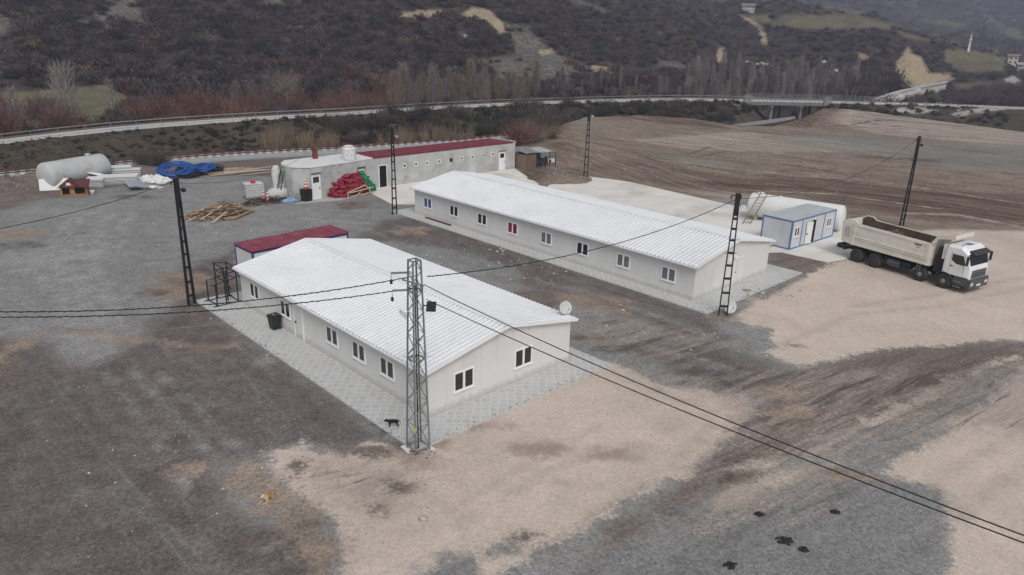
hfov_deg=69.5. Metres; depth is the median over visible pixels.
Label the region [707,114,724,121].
bush
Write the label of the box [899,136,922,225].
power pole
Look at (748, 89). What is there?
tree
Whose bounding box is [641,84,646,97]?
tree
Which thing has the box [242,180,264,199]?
caged water tank
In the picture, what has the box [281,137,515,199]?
rendered barn
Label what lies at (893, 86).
tree
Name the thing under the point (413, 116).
bush
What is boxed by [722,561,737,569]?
soil clods
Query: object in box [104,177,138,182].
wall panel
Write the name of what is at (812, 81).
tree
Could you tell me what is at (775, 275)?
pavement
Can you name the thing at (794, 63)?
tree
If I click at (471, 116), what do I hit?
bush
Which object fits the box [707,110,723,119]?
bush
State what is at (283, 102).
bush
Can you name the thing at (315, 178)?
door
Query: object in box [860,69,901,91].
tree
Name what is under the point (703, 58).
tree
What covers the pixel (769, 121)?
path
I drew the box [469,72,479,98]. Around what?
tree
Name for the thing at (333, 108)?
guardrail
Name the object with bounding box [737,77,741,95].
tree
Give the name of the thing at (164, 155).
bush
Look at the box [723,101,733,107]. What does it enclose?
bush
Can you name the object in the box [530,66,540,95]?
tree
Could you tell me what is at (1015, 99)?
bush
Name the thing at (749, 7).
hill house
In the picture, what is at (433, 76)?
tree
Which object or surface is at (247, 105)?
bush
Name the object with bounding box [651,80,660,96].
tree
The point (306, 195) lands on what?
black tub
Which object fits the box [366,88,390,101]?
bush
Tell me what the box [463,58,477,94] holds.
tree
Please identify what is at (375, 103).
bush
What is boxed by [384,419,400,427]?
dog
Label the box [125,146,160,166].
bush
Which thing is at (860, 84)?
tree
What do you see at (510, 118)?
bush
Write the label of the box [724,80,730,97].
tree
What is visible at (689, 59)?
tree
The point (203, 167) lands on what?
pipe coil
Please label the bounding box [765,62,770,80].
tree
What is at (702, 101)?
bush
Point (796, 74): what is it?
tree
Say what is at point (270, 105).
bush
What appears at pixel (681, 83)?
tree
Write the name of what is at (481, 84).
tree
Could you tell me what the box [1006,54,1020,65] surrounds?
hill house
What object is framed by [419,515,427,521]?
rock
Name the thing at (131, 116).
bush
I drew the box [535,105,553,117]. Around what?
bush
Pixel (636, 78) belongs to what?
tree
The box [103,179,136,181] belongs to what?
wall panel
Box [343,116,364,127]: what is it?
bush
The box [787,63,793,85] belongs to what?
tree
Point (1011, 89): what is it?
bush
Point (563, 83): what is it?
tree
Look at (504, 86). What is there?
tree
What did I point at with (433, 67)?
tree
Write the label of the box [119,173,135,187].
corrugated sheet
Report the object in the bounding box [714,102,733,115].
bush
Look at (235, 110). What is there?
bush
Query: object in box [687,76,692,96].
tree
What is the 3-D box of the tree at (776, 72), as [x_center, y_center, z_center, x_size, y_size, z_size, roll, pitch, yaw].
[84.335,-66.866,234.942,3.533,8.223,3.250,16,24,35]
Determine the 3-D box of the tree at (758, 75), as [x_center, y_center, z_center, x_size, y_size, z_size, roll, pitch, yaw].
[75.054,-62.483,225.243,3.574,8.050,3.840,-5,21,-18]
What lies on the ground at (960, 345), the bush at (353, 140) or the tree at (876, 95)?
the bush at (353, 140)
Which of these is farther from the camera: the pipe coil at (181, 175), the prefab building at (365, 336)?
the pipe coil at (181, 175)
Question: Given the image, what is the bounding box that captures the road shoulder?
[0,97,1019,138]
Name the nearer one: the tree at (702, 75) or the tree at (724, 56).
the tree at (702, 75)
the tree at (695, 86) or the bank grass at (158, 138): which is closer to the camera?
the bank grass at (158, 138)
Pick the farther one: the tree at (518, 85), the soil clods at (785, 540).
the tree at (518, 85)
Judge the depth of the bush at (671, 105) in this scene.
174.57 m
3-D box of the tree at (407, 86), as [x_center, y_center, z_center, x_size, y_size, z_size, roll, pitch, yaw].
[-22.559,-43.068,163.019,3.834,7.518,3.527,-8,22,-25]
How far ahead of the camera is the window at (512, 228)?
67.12 m
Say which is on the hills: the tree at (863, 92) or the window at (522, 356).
the tree at (863, 92)
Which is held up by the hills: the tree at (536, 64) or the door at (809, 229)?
the tree at (536, 64)
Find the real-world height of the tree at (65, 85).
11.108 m
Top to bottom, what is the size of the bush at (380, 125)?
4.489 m
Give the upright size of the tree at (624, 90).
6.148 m
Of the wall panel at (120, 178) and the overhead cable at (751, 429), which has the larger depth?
the wall panel at (120, 178)
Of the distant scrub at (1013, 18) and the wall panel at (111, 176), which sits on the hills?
the distant scrub at (1013, 18)
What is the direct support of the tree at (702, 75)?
on the hills
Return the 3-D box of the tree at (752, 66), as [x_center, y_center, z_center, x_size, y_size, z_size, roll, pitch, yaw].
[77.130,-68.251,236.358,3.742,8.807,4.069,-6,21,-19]
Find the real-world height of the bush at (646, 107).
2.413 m
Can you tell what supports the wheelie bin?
on the paving
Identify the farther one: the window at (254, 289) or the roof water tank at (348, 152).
the roof water tank at (348, 152)
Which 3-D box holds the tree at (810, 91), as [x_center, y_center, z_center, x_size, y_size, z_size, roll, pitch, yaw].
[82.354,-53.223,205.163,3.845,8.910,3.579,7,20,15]
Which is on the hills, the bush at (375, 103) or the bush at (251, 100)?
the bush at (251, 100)
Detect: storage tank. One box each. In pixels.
[36,153,110,185]
[747,192,845,229]
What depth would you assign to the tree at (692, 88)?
205.29 m
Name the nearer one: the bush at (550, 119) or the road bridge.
the bush at (550, 119)
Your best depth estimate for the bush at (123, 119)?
121.31 m
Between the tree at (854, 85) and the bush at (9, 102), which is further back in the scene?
the tree at (854, 85)
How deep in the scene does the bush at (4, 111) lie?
112.96 m
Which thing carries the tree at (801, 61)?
on the hills
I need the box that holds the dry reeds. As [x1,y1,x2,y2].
[255,120,475,149]
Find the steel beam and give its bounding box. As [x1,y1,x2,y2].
[425,217,450,225]
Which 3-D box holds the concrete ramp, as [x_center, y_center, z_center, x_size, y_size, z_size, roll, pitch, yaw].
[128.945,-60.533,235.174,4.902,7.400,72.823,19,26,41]
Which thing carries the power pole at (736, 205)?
on the ground at (960, 345)
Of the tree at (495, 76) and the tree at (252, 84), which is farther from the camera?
the tree at (495, 76)
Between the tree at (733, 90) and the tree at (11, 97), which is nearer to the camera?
the tree at (11, 97)
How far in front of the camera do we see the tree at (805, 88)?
203.04 m
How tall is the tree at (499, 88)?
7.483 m
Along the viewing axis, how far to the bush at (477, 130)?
130.45 m
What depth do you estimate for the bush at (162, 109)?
130.08 m
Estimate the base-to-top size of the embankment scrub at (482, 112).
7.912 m
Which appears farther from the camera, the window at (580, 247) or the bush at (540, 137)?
the bush at (540, 137)
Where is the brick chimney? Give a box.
[311,148,317,158]
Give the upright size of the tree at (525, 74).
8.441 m
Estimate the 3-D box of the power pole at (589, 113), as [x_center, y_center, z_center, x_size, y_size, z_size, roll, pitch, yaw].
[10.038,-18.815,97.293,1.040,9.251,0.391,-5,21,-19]
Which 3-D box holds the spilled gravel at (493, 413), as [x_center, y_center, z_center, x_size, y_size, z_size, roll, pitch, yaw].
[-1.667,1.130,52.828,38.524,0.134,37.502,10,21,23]
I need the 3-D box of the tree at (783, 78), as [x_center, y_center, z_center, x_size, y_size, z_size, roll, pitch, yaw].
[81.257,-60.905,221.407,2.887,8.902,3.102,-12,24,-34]
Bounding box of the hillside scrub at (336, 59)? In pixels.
[0,0,1023,100]
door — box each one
[294,306,302,338]
[312,175,320,199]
[386,165,390,186]
[499,152,504,169]
[733,257,741,283]
[804,221,813,243]
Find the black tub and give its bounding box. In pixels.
[299,188,312,201]
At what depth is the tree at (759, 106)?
204.26 m
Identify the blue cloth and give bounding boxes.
[280,197,298,202]
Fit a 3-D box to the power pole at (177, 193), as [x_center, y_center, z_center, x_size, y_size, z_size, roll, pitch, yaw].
[-22.165,-2.882,50.065,0.391,9.251,1.040,8,20,17]
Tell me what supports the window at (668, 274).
in the prefab building at (686, 259)
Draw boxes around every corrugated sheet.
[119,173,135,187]
[120,172,138,187]
[124,172,150,188]
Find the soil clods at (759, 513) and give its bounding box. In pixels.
[753,511,764,516]
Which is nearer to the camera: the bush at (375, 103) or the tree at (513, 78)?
the bush at (375, 103)
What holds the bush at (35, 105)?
on the hills
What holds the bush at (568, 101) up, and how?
on the ground at (960, 345)
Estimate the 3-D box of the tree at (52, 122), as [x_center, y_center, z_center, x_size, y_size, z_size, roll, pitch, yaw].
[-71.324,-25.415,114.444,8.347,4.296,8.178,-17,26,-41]
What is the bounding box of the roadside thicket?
[11,67,1023,134]
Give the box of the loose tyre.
[837,242,850,247]
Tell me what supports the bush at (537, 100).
on the ground at (960, 345)
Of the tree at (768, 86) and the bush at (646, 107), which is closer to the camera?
the bush at (646, 107)
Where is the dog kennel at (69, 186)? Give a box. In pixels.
[57,177,89,196]
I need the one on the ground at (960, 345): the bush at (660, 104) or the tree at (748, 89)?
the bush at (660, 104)
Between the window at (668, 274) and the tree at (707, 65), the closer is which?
the window at (668, 274)
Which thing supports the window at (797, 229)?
in the site cabin at (790, 228)
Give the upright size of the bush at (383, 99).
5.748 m
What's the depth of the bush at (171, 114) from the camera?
125.70 m
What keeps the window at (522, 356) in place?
in the prefab building at (365, 336)
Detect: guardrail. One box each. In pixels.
[0,95,754,136]
[1,99,708,142]
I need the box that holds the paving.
[196,291,611,449]
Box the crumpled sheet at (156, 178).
[139,174,171,183]
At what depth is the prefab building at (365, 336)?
42.80 m
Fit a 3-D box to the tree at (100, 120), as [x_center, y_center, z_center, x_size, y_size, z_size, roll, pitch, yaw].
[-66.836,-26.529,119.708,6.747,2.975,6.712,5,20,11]
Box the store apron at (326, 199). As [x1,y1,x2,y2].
[296,194,367,203]
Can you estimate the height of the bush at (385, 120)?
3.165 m
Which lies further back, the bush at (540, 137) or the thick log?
the bush at (540, 137)
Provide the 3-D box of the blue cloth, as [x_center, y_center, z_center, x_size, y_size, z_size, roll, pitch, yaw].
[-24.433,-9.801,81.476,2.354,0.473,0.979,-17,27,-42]
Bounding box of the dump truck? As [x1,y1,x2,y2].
[841,215,992,289]
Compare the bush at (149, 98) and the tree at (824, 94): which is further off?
the tree at (824, 94)
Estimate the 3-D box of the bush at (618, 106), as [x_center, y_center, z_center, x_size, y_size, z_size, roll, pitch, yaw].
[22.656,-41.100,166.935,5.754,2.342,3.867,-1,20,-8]
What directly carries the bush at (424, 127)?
on the ground at (960, 345)
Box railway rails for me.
[0,134,507,173]
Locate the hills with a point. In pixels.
(529, 45)
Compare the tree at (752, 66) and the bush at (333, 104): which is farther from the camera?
the tree at (752, 66)
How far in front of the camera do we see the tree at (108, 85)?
130.48 m
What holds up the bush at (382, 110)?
on the ground at (960, 345)
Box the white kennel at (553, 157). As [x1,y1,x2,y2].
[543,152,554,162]
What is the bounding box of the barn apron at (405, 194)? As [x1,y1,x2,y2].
[371,168,537,204]
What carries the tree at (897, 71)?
on the hills
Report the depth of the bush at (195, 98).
140.54 m
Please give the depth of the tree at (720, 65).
231.29 m
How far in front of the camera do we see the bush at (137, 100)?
138.95 m
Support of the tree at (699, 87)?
on the hills
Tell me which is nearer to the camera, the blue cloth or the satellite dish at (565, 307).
the satellite dish at (565, 307)
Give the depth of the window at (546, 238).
64.23 m
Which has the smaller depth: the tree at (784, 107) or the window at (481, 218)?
the window at (481, 218)
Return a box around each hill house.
[741,3,755,13]
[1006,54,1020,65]
[1015,62,1023,71]
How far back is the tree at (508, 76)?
188.88 m
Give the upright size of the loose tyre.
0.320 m
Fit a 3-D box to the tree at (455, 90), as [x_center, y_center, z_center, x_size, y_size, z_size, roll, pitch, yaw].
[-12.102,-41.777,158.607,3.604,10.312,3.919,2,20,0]
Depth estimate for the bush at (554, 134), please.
128.56 m
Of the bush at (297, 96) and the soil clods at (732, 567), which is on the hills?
the bush at (297, 96)
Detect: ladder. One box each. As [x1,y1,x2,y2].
[277,170,284,189]
[742,192,768,223]
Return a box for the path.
[733,116,795,125]
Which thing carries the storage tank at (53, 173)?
on the ground at (960, 345)
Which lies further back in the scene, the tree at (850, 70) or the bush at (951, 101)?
the tree at (850, 70)
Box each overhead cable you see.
[0,181,173,228]
[0,276,411,312]
[0,288,410,317]
[211,149,312,182]
[424,284,1023,535]
[426,299,1023,543]
[427,199,735,276]
[741,138,918,198]
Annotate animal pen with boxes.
[515,146,555,169]
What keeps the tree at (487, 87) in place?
on the hills
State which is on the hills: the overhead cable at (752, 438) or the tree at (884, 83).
the tree at (884, 83)
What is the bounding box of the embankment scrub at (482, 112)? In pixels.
[0,97,1010,168]
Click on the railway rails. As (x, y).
(185, 155)
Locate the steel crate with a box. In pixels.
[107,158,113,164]
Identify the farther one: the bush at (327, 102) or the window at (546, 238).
the bush at (327, 102)
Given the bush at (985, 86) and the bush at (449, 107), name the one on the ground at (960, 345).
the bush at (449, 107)
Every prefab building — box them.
[232,238,578,416]
[410,170,775,299]
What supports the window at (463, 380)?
in the prefab building at (365, 336)
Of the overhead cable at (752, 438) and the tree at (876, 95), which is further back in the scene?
the tree at (876, 95)
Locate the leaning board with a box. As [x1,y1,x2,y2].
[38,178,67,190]
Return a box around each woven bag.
[267,187,287,199]
[295,193,300,200]
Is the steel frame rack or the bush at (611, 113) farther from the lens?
the bush at (611, 113)
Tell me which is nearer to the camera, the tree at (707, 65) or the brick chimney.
the brick chimney
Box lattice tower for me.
[390,257,435,453]
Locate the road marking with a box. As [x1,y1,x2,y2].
[6,99,1011,140]
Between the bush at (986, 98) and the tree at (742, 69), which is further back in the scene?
the tree at (742, 69)
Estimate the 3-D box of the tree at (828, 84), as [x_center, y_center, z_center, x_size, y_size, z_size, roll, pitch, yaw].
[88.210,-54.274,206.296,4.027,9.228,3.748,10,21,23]
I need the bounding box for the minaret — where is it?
[967,34,972,51]
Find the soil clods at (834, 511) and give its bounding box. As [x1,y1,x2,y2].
[830,509,840,513]
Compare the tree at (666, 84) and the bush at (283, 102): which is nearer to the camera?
the bush at (283, 102)
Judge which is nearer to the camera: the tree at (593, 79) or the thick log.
the thick log
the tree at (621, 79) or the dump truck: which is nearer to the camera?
the dump truck
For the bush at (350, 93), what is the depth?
158.43 m
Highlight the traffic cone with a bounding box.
[303,179,308,189]
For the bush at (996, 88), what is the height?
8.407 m
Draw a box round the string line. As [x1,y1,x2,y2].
[5,323,219,337]
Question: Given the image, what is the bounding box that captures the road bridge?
[743,93,874,119]
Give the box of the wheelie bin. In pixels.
[267,312,281,329]
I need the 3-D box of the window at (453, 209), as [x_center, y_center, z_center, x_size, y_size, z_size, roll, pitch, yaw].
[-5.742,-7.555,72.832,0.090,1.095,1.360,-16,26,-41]
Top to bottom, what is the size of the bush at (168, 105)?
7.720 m
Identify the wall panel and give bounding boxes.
[86,176,103,180]
[96,173,137,178]
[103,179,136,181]
[104,175,138,179]
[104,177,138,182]
[111,165,131,168]
[111,167,140,171]
[111,170,141,173]
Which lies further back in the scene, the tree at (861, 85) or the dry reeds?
the tree at (861, 85)
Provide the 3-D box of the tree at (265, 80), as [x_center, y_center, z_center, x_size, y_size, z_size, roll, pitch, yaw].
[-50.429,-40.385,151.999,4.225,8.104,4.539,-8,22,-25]
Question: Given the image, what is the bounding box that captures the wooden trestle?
[347,185,374,197]
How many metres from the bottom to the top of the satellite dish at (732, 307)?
0.998 m
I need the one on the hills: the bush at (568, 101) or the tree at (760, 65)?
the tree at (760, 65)
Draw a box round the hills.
[0,0,1023,136]
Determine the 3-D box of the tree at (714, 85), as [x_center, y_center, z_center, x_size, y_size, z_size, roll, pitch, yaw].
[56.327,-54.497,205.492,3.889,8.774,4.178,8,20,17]
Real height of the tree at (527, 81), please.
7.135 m
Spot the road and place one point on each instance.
(158, 125)
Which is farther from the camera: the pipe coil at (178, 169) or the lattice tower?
the pipe coil at (178, 169)
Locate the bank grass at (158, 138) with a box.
[0,102,647,170]
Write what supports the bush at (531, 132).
on the ground at (960, 345)
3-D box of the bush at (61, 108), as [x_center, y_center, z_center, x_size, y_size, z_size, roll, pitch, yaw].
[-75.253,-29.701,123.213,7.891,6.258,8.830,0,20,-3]
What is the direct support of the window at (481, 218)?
in the prefab building at (686, 259)
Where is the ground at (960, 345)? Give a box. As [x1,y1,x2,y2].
[0,97,1023,574]
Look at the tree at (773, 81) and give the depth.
223.76 m
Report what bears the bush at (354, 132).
on the ground at (960, 345)
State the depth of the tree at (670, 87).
212.85 m
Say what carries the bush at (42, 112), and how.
on the hills
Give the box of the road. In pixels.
[0,98,1023,143]
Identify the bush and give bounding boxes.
[0,85,35,131]
[0,87,26,117]
[0,91,20,112]
[0,100,43,124]
[0,105,27,136]
[17,79,79,119]
[18,97,44,118]
[28,100,86,131]
[29,101,74,123]
[33,98,88,121]
[121,100,163,122]
[123,95,144,109]
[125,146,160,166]
[132,84,181,112]
[140,81,200,119]
[145,90,187,119]
[145,147,174,165]
[153,148,174,164]
[157,107,183,120]
[158,109,185,120]
[169,106,195,119]
[173,83,211,112]
[188,79,242,113]
[188,100,219,118]
[208,96,263,116]
[212,92,243,115]
[239,88,272,108]
[240,98,266,114]
[243,93,289,114]
[265,96,294,109]
[266,103,291,114]
[274,83,319,108]
[280,93,309,112]
[288,96,319,112]
[311,98,342,111]
[313,93,340,111]
[315,90,350,105]
[317,85,345,103]
[322,88,355,104]
[326,110,360,131]
[327,88,370,110]
[335,89,373,110]
[341,88,365,100]
[342,134,361,143]
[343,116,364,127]
[351,130,369,137]
[356,93,379,108]
[359,73,406,103]
[364,89,393,108]
[364,128,390,141]
[365,115,396,131]
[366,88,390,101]
[368,95,401,107]
[368,107,392,120]
[369,95,394,104]
[377,97,406,116]
[379,113,392,126]
[397,118,411,127]
[403,104,429,123]
[412,98,437,116]
[415,122,436,133]
[416,110,447,125]
[421,116,441,130]
[429,125,449,135]
[435,107,454,117]
[435,114,460,130]
[441,101,457,109]
[441,121,464,131]
[448,106,465,117]
[451,101,473,118]
[458,110,486,123]
[467,122,488,135]
[470,118,496,134]
[485,117,506,133]
[492,113,514,132]
[492,113,538,147]
[497,105,521,121]
[502,116,547,143]
[508,98,530,109]
[510,100,534,111]
[510,117,527,126]
[517,114,536,124]
[517,117,554,142]
[525,97,545,106]
[525,101,575,132]
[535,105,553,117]
[541,118,568,139]
[553,115,569,124]
[558,92,580,106]
[592,102,614,116]
[598,99,616,106]
[600,106,617,116]
[601,101,624,110]
[630,102,650,112]
[632,101,653,112]
[646,100,658,107]
[649,109,661,115]
[653,99,665,108]
[663,102,679,110]
[671,96,687,104]
[678,100,691,108]
[697,99,708,105]
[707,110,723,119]
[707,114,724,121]
[708,102,719,109]
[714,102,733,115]
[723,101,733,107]
[723,115,736,121]
[743,102,755,112]
[945,83,960,92]
[946,97,957,103]
[947,84,974,97]
[949,90,974,103]
[962,85,986,94]
[963,91,981,103]
[969,80,991,89]
[971,82,989,91]
[973,87,996,104]
[983,78,1018,96]
[995,80,1022,97]
[1004,90,1023,104]
[1011,80,1023,93]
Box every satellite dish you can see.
[560,301,571,314]
[724,300,736,313]
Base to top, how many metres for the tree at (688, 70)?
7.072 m
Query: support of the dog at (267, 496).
on the ground at (960, 345)
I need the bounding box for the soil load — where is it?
[874,227,903,235]
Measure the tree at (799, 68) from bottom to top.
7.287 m
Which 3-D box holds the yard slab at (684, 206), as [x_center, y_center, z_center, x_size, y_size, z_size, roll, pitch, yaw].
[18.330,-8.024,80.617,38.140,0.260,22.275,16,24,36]
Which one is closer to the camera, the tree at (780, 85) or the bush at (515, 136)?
the bush at (515, 136)
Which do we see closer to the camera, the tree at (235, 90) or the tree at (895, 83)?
the tree at (235, 90)
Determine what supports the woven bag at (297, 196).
on the ground at (960, 345)
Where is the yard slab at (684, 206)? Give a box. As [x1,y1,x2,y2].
[548,176,852,262]
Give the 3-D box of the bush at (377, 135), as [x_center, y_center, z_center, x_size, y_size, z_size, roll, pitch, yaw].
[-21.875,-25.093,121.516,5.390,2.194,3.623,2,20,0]
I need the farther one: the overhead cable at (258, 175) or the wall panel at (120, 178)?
the wall panel at (120, 178)
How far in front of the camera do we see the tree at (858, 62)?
257.75 m
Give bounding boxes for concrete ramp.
[868,81,947,101]
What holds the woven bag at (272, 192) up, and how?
on the ground at (960, 345)
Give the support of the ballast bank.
on the ground at (960, 345)
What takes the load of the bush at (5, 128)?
on the ground at (960, 345)
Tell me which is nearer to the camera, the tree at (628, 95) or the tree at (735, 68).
the tree at (628, 95)
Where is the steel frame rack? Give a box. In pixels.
[205,261,240,306]
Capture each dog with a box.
[258,493,277,504]
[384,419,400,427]
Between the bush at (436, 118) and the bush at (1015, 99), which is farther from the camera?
the bush at (1015, 99)
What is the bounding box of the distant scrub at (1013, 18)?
[611,0,1023,60]
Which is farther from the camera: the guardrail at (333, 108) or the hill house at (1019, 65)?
the hill house at (1019, 65)
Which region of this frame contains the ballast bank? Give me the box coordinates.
[4,136,510,176]
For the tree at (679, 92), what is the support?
on the hills
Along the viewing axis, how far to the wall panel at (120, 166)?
91.36 m
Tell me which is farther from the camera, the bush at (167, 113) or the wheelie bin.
the bush at (167, 113)
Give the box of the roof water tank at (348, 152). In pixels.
[341,145,355,160]
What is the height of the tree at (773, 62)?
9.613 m
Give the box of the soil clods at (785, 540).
[775,536,793,545]
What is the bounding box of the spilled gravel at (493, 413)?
[209,215,797,448]
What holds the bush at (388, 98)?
on the hills
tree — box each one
[0,86,30,127]
[33,111,81,132]
[41,60,74,105]
[46,57,83,116]
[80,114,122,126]
[100,74,120,113]
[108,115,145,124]
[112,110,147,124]
[230,79,242,108]
[246,78,260,100]
[257,62,306,103]
[257,75,276,105]
[385,69,406,106]
[393,61,413,101]
[397,64,411,105]
[405,78,412,100]
[406,80,420,105]
[414,74,423,100]
[420,72,427,99]
[424,66,441,104]
[425,62,441,95]
[436,80,443,104]
[442,77,450,100]
[445,69,452,97]
[449,72,460,103]
[454,75,470,103]
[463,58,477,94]
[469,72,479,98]
[475,71,487,102]
[480,67,492,93]
[485,77,491,101]
[491,69,497,92]
[492,75,504,101]
[496,77,509,101]
[505,69,513,92]
[509,70,517,95]
[511,73,529,100]
[520,69,530,96]
[522,76,532,100]
[530,57,542,90]
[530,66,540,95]
[554,70,560,88]
[559,65,566,83]
[559,71,567,93]
[567,77,570,89]
[580,79,583,96]
[590,71,596,88]
[599,70,602,85]
[618,65,624,87]
[622,81,625,97]
[625,87,630,97]
[634,75,638,88]
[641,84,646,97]
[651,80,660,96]
[656,76,664,94]
[663,76,668,93]
[668,78,672,94]
[675,86,682,96]
[678,79,683,96]
[684,63,691,76]
[684,84,689,96]
[685,54,693,73]
[686,58,696,80]
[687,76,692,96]
[690,80,695,96]
[690,80,697,96]
[695,57,701,78]
[697,78,702,96]
[699,63,705,85]
[700,52,705,68]
[702,58,710,83]
[703,67,709,88]
[704,86,709,96]
[709,71,717,92]
[710,62,714,82]
[710,78,719,96]
[717,61,723,82]
[717,84,725,97]
[719,50,727,72]
[719,59,726,85]
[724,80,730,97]
[725,54,731,72]
[728,80,737,97]
[729,59,733,79]
[732,58,738,85]
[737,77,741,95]
[739,65,745,84]
[741,65,747,84]
[745,80,752,94]
[747,62,756,79]
[750,66,756,89]
[752,78,759,97]
[755,70,763,91]
[757,62,762,72]
[758,91,763,109]
[759,67,765,92]
[763,80,772,111]
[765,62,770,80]
[770,56,775,82]
[770,74,776,93]
[772,65,780,87]
[773,79,781,97]
[774,75,785,97]
[780,71,786,96]
[782,67,789,90]
[782,89,788,112]
[786,69,796,89]
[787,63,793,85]
[787,83,793,108]
[791,60,796,72]
[793,83,804,111]
[794,67,798,81]
[796,73,804,93]
[797,54,805,74]
[797,64,802,81]
[802,80,809,111]
[806,69,816,87]
[807,82,812,107]
[808,75,818,98]
[813,64,820,90]
[818,82,824,106]
[821,86,826,108]
[824,77,832,96]
[826,81,834,97]
[833,85,874,99]
[834,69,841,97]
[834,77,845,99]
[842,87,875,100]
[843,72,850,96]
[843,79,865,93]
[846,66,852,81]
[848,78,875,95]
[848,78,881,93]
[850,66,860,85]
[850,76,896,93]
[856,56,861,71]
[856,91,875,100]
[858,68,876,78]
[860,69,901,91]
[860,88,889,100]
[867,87,900,101]
[868,75,908,93]
[879,79,905,93]
[880,66,916,88]
[883,69,910,88]
[883,77,906,89]
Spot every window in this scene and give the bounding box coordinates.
[249,281,259,301]
[279,298,290,319]
[325,324,338,348]
[351,339,365,364]
[379,355,394,381]
[424,197,431,209]
[450,204,458,217]
[453,366,474,393]
[477,212,486,225]
[507,221,517,235]
[514,344,532,369]
[540,231,551,245]
[576,241,588,256]
[616,253,629,269]
[660,265,675,283]
[793,226,799,237]
[825,217,831,227]
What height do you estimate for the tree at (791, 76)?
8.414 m
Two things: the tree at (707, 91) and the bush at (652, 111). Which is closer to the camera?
the bush at (652, 111)
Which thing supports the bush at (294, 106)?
on the hills
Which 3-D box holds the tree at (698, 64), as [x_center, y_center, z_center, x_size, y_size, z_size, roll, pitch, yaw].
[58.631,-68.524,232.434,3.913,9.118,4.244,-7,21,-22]
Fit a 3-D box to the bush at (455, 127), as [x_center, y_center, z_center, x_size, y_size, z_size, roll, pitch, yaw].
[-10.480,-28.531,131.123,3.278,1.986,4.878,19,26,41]
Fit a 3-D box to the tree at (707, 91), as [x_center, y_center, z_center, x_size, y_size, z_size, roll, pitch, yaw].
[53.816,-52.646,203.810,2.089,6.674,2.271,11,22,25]
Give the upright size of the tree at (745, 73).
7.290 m
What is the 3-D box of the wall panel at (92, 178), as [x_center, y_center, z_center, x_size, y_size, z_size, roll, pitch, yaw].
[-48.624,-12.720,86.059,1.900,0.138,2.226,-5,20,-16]
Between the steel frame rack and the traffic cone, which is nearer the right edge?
the traffic cone
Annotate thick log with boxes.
[224,210,251,220]
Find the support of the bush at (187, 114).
on the ground at (960, 345)
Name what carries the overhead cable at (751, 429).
attached to the lattice tower
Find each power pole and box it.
[170,177,195,306]
[388,124,397,214]
[583,109,593,176]
[718,193,745,315]
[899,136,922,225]
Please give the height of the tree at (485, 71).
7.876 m
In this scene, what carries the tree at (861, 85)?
on the hills
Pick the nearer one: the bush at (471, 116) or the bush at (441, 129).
the bush at (441, 129)
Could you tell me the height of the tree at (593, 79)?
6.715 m
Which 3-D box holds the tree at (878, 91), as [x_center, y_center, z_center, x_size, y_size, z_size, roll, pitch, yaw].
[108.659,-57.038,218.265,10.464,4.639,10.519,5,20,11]
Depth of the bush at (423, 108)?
135.24 m
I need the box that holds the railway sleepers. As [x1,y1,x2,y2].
[0,136,500,175]
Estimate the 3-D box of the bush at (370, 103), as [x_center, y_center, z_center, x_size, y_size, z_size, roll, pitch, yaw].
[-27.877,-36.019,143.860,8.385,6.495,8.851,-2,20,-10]
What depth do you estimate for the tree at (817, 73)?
232.36 m
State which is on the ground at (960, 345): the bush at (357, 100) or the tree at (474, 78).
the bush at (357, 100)
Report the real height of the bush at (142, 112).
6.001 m
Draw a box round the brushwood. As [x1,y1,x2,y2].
[241,194,286,206]
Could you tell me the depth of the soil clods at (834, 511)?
30.86 m
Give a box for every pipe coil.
[156,161,195,177]
[174,171,200,177]
[175,164,209,174]
[192,162,215,171]
[197,164,223,173]
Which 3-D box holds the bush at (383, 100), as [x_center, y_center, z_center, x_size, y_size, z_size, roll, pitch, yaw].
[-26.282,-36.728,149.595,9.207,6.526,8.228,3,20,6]
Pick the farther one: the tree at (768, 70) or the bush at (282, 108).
the tree at (768, 70)
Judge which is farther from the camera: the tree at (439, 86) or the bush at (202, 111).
the tree at (439, 86)
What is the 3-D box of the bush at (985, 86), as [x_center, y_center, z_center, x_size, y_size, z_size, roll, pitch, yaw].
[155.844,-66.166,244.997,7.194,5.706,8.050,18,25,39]
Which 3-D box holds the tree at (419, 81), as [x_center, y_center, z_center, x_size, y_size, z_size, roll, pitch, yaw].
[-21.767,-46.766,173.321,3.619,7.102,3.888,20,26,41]
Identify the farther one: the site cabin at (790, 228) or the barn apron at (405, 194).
the barn apron at (405, 194)
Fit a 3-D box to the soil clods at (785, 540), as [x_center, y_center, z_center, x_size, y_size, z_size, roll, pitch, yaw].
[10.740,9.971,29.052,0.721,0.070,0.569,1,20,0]
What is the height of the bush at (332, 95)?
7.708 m
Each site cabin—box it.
[233,225,348,276]
[760,203,836,249]
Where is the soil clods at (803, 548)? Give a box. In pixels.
[798,546,808,552]
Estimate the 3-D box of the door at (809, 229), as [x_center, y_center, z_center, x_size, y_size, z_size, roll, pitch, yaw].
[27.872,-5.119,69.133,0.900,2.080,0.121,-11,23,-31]
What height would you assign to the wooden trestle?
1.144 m
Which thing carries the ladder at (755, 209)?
on the yard slab at (684, 206)
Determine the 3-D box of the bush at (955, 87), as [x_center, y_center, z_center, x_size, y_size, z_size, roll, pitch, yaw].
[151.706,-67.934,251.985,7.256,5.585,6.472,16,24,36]
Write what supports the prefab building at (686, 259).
on the ground at (960, 345)
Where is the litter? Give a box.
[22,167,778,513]
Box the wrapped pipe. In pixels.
[271,165,279,187]
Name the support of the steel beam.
on the pavement

